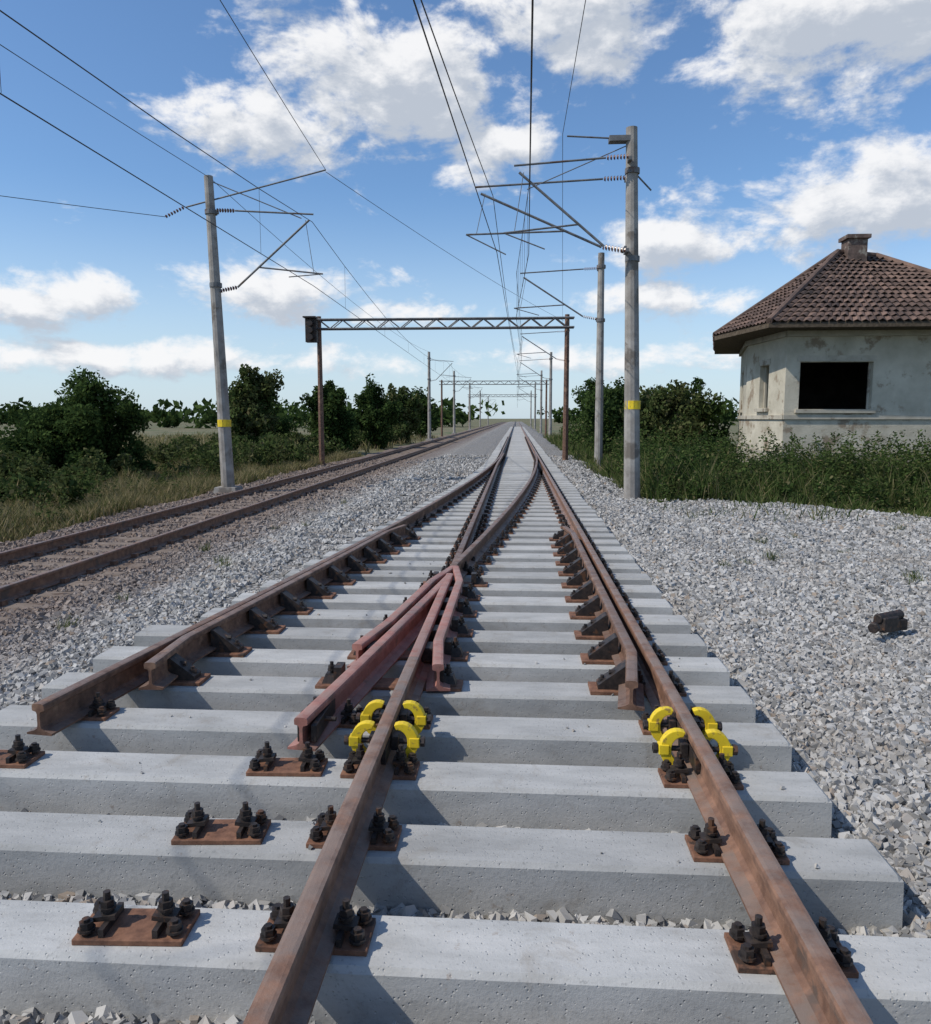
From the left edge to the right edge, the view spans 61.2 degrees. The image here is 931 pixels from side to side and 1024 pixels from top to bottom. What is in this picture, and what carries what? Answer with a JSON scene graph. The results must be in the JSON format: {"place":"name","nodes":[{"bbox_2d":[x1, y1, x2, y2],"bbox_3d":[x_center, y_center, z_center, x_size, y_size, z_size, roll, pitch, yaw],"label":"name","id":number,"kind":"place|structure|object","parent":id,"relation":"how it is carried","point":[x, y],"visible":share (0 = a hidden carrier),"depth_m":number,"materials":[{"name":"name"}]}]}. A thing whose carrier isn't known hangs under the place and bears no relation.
{"place":"outdoors","nodes":[
{"label":"outdoors","id":0,"kind":"place"},
{"bbox_2d":[0,430,437,542],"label":"grass","id":1,"kind":"structure","parent":0,"point":[17,522],"depth_m":20.93,"materials":[{"name":"green plant"}]},
{"bbox_2d":[0,419,738,539],"bbox_3d":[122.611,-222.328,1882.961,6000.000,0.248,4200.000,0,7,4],"label":"ground","id":2,"kind":"structure","parent":0,"point":[180,428],"depth_m":158.11,"materials":[{"name":"green plant"}]},
{"bbox_2d":[6,402,45,459],"bbox_3d":[-17.031,-2.953,31.953,4.556,2.993,3.846,3,8,26],"label":"tree","id":3,"kind":"object","parent":2,"relation":"on","point":[19,418],"visible":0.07,"depth_m":31.23,"materials":[{"name":"green plant"}]},
{"bbox_2d":[0,366,156,478],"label":"tree","id":4,"kind":"object","parent":2,"relation":"on","point":[71,427],"visible":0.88,"depth_m":27.27,"materials":[{"name":"green plant"}]},
{"bbox_2d":[0,420,407,524],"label":"shrubs","id":5,"kind":"object","parent":2,"relation":"on","point":[32,472],"visible":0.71,"depth_m":26.94,"materials":[{"name":"green plant"}]},
{"bbox_2d":[165,169,325,493],"bbox_3d":[-6.021,-4.850,21.915,4.509,8.921,0.700,0,7,4],"label":"catenary mast","id":6,"kind":"object","parent":2,"relation":"on","point":[224,427],"visible":0.95,"depth_m":21.77,"materials":[{"name":"concrete"}]},
{"bbox_2d":[0,0,585,408],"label":"overhead wires","id":7,"kind":"object","parent":6,"relation":"attached to","point":[532,8],"visible":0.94,"depth_m":14.65,"materials":[{"name":"black metal"}]},
{"bbox_2d":[228,363,283,443],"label":"broadleaf tree","id":8,"kind":"object","parent":2,"relation":"on","point":[252,393],"visible":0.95,"depth_m":42.85,"materials":[{"name":"green plant"}]},
{"bbox_2d":[232,396,298,443],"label":"broadleaf tree","id":9,"kind":"object","parent":2,"relation":"on","point":[284,429],"visible":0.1,"depth_m":50.42,"materials":[{"name":"green plant"}]},
{"bbox_2d":[299,379,359,452],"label":"broadleaf tree","id":10,"kind":"object","parent":2,"relation":"on","point":[340,422],"visible":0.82,"depth_m":46.66,"materials":[{"name":"green plant"}]},
{"bbox_2d":[0,393,738,427],"bbox_3d":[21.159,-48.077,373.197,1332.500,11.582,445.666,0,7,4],"label":"distant trees","id":11,"kind":"object","parent":2,"relation":"on","point":[173,417],"visible":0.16,"depth_m":200.21,"materials":[{"name":"green plant"}]},
{"bbox_2d":[350,373,402,448],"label":"broadleaf tree","id":12,"kind":"object","parent":2,"relation":"on","point":[375,415],"visible":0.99,"depth_m":54.73,"materials":[{"name":"green plant"}]},
{"bbox_2d":[384,383,424,442],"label":"broadleaf tree","id":13,"kind":"object","parent":2,"relation":"on","point":[412,406],"visible":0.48,"depth_m":67.10,"materials":[{"name":"green plant"}]},
{"bbox_2d":[407,386,439,437],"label":"broadleaf tree","id":14,"kind":"object","parent":2,"relation":"on","point":[423,426],"visible":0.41,"depth_m":83.00,"materials":[{"name":"green plant"}]},
{"bbox_2d":[426,352,454,440],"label":"catenary mast","id":15,"kind":"object","parent":2,"relation":"on","point":[429,406],"visible":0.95,"depth_m":74.47,"materials":[{"name":"concrete"}]},
{"bbox_2d":[317,314,574,464],"bbox_3d":[-1.034,-5.288,34.758,11.500,6.650,0.440,0,7,4],"label":"catenary portal gantry","id":16,"kind":"object","parent":2,"relation":"on","point":[566,326],"visible":0.97,"depth_m":34.41,"materials":[{"name":"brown metal"}]},
{"bbox_2d":[302,316,318,342],"bbox_3d":[-6.751,-7.976,34.369,0.560,1.080,0.625,0,7,4],"label":"railway signal head","id":17,"kind":"object","parent":16,"relation":"attached to","point":[311,330],"visible":1,"depth_m":34.32},
{"bbox_2d":[452,371,471,433],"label":"catenary mast","id":18,"kind":"object","parent":2,"relation":"on","point":[454,391],"visible":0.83,"depth_m":104.16,"materials":[{"name":"concrete"}]},
{"bbox_2d":[468,385,482,429],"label":"catenary mast","id":19,"kind":"object","parent":2,"relation":"on","point":[470,407],"visible":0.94,"depth_m":138.92,"materials":[{"name":"concrete"}]},
{"bbox_2d":[479,391,489,427],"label":"catenary mast","id":20,"kind":"object","parent":2,"relation":"on","point":[480,413],"visible":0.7,"depth_m":178.72,"materials":[{"name":"concrete"}]},
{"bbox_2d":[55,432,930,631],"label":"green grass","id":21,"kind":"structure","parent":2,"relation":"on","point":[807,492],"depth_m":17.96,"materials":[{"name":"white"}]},
{"bbox_2d":[439,380,548,436],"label":"catenary portal gantry","id":22,"kind":"object","parent":2,"relation":"on","point":[442,382],"visible":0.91,"depth_m":93.81,"materials":[{"name":"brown metal"}]},
{"bbox_2d":[468,394,536,428],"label":"catenary portal gantry","id":23,"kind":"object","parent":2,"relation":"on","point":[501,394],"visible":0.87,"depth_m":148.13,"materials":[{"name":"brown metal"}]},
{"bbox_2d":[518,390,531,427],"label":"catenary mast","id":24,"kind":"object","parent":2,"relation":"on","point":[530,409],"visible":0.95,"depth_m":177.82,"materials":[{"name":"concrete"}]},
{"bbox_2d":[518,383,536,430],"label":"catenary mast","id":25,"kind":"object","parent":2,"relation":"on","point":[534,406],"visible":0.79,"depth_m":138.18,"materials":[{"name":"concrete"}]},
{"bbox_2d":[517,370,542,434],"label":"catenary mast","id":26,"kind":"object","parent":2,"relation":"on","point":[540,389],"visible":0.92,"depth_m":103.49,"materials":[{"name":"concrete"}]},
{"bbox_2d":[517,352,552,436],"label":"catenary mast","id":27,"kind":"object","parent":2,"relation":"on","point":[550,402],"visible":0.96,"depth_m":74.70,"materials":[{"name":"concrete"}]},
{"bbox_2d":[517,329,569,360],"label":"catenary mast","id":28,"kind":"object","parent":2,"relation":"on","point":[539,347],"visible":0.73,"depth_m":50.88,"materials":[{"name":"metal"}]},
{"bbox_2d":[466,126,651,498],"bbox_3d":[2.169,-4.386,18.523,4.372,8.803,0.725,0,7,4],"label":"catenary mast","id":29,"kind":"object","parent":2,"relation":"on","point":[629,251],"visible":0.99,"depth_m":18.26,"materials":[{"name":"concrete"}]},
{"bbox_2d":[514,252,605,468],"bbox_3d":[3.644,-5.513,29.886,3.642,8.351,0.700,0,7,4],"label":"catenary mast","id":30,"kind":"object","parent":2,"relation":"on","point":[600,321],"visible":0.98,"depth_m":29.62,"materials":[{"name":"concrete"}]},
{"bbox_2d":[568,377,621,447],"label":"broadleaf tree","id":31,"kind":"object","parent":2,"relation":"on","point":[591,384],"visible":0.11,"depth_m":48.97,"materials":[{"name":"green plant"}]},
{"bbox_2d":[580,376,623,453],"bbox_3d":[7.315,-4.306,37.417,3.824,4.384,3.787,0,7,4],"label":"broadleaf tree","id":32,"kind":"object","parent":2,"relation":"on","point":[611,411],"visible":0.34,"depth_m":36.85,"materials":[{"name":"green plant"}]},
{"bbox_2d":[610,379,718,455],"bbox_3d":[7.570,-3.197,30.584,4.003,3.799,3.605,0,7,4],"label":"broadleaf tree","id":33,"kind":"object","parent":2,"relation":"on","point":[660,404],"visible":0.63,"depth_m":29.67,"materials":[{"name":"green plant"}]},
{"bbox_2d":[675,377,735,457],"bbox_3d":[9.062,-3.398,31.342,3.609,4.020,3.951,0,7,4],"label":"broadleaf tree","id":34,"kind":"object","parent":2,"relation":"on","point":[698,384],"visible":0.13,"depth_m":30.46,"materials":[{"name":"green plant"}]},
{"bbox_2d":[557,409,930,513],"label":"weeds","id":35,"kind":"object","parent":2,"relation":"on","point":[910,466],"visible":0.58,"depth_m":19.02,"materials":[{"name":"green plant"}]},
{"bbox_2d":[738,326,930,452],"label":"walls","id":36,"kind":"structure","parent":2,"relation":"on","point":[900,380],"depth_m":22.73,"materials":[{"name":"paint"}]},
{"bbox_2d":[714,255,930,353],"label":"roof deck","id":37,"kind":"structure","parent":36,"relation":"on","point":[731,342],"depth_m":22.37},
{"bbox_2d":[712,254,930,348],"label":"roof tiles","id":38,"kind":"object","parent":37,"relation":"on","point":[753,317],"visible":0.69,"depth_m":23.31,"materials":[{"name":"brown tile"}]},
{"bbox_2d":[713,249,930,349],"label":"ridge tiles","id":39,"kind":"object","parent":37,"relation":"on","point":[830,257],"visible":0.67,"depth_m":25.28,"materials":[{"name":"ceramic"}]},
{"bbox_2d":[838,234,871,266],"bbox_3d":[12.745,-8.525,25.805,0.750,1.000,0.750,0,7,4],"label":"chimney","id":40,"kind":"object","parent":37,"relation":"on","point":[854,246],"visible":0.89,"depth_m":25.51,"materials":[{"name":"concrete"}]},
{"bbox_2d":[736,330,930,466],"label":"window frames and cornice","id":41,"kind":"structure","parent":36,"relation":"attached to","point":[779,335],"depth_m":22.65,"materials":[{"name":"paint"}]},
{"bbox_2d":[0,422,930,1023],"bbox_3d":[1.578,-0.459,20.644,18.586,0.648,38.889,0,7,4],"label":"gravel","id":42,"kind":"structure","parent":0,"point":[798,658],"depth_m":8.03,"materials":[{"name":"grey gravel"}]},
{"bbox_2d":[0,422,504,622],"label":"railway track","id":43,"kind":"structure","parent":42,"relation":"on","point":[31,586],"depth_m":13.79,"materials":[{"name":"metal"}]},
{"bbox_2d":[0,421,930,1023],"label":"railway switch","id":44,"kind":"object","parent":42,"relation":"on","point":[520,549],"visible":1,"depth_m":3.53,"materials":[{"name":"concrete"}]},
{"bbox_2d":[344,699,431,764],"bbox_3d":[-0.391,1.115,4.034,0.400,0.192,0.620,0,7,4],"label":"rail joint clamp","id":45,"kind":"object","parent":44,"relation":"on","point":[413,740],"visible":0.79,"depth_m":3.89,"materials":[{"name":"yellow paint"}]},
{"bbox_2d":[643,706,737,773],"bbox_3d":[1.116,1.127,3.937,0.400,0.192,0.620,0,7,4],"label":"rail joint clamp","id":46,"kind":"object","parent":44,"relation":"on","point":[664,747],"visible":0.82,"depth_m":3.79,"materials":[{"name":"yellow paint"}]},
{"bbox_2d":[868,610,907,632],"bbox_3d":[3.656,0.951,6.835,0.457,0.172,0.141,-3,8,-27],"label":"scrap steel block","id":47,"kind":"object","parent":42,"relation":"on","point":[890,621],"depth_m":6.79,"materials":[{"name":"black metal"}]},
{"bbox_2d":[0,0,930,418],"label":"sky","id":48,"kind":"structure","parent":0,"point":[771,133],"materials":[{"name":"blue"}]}
]}

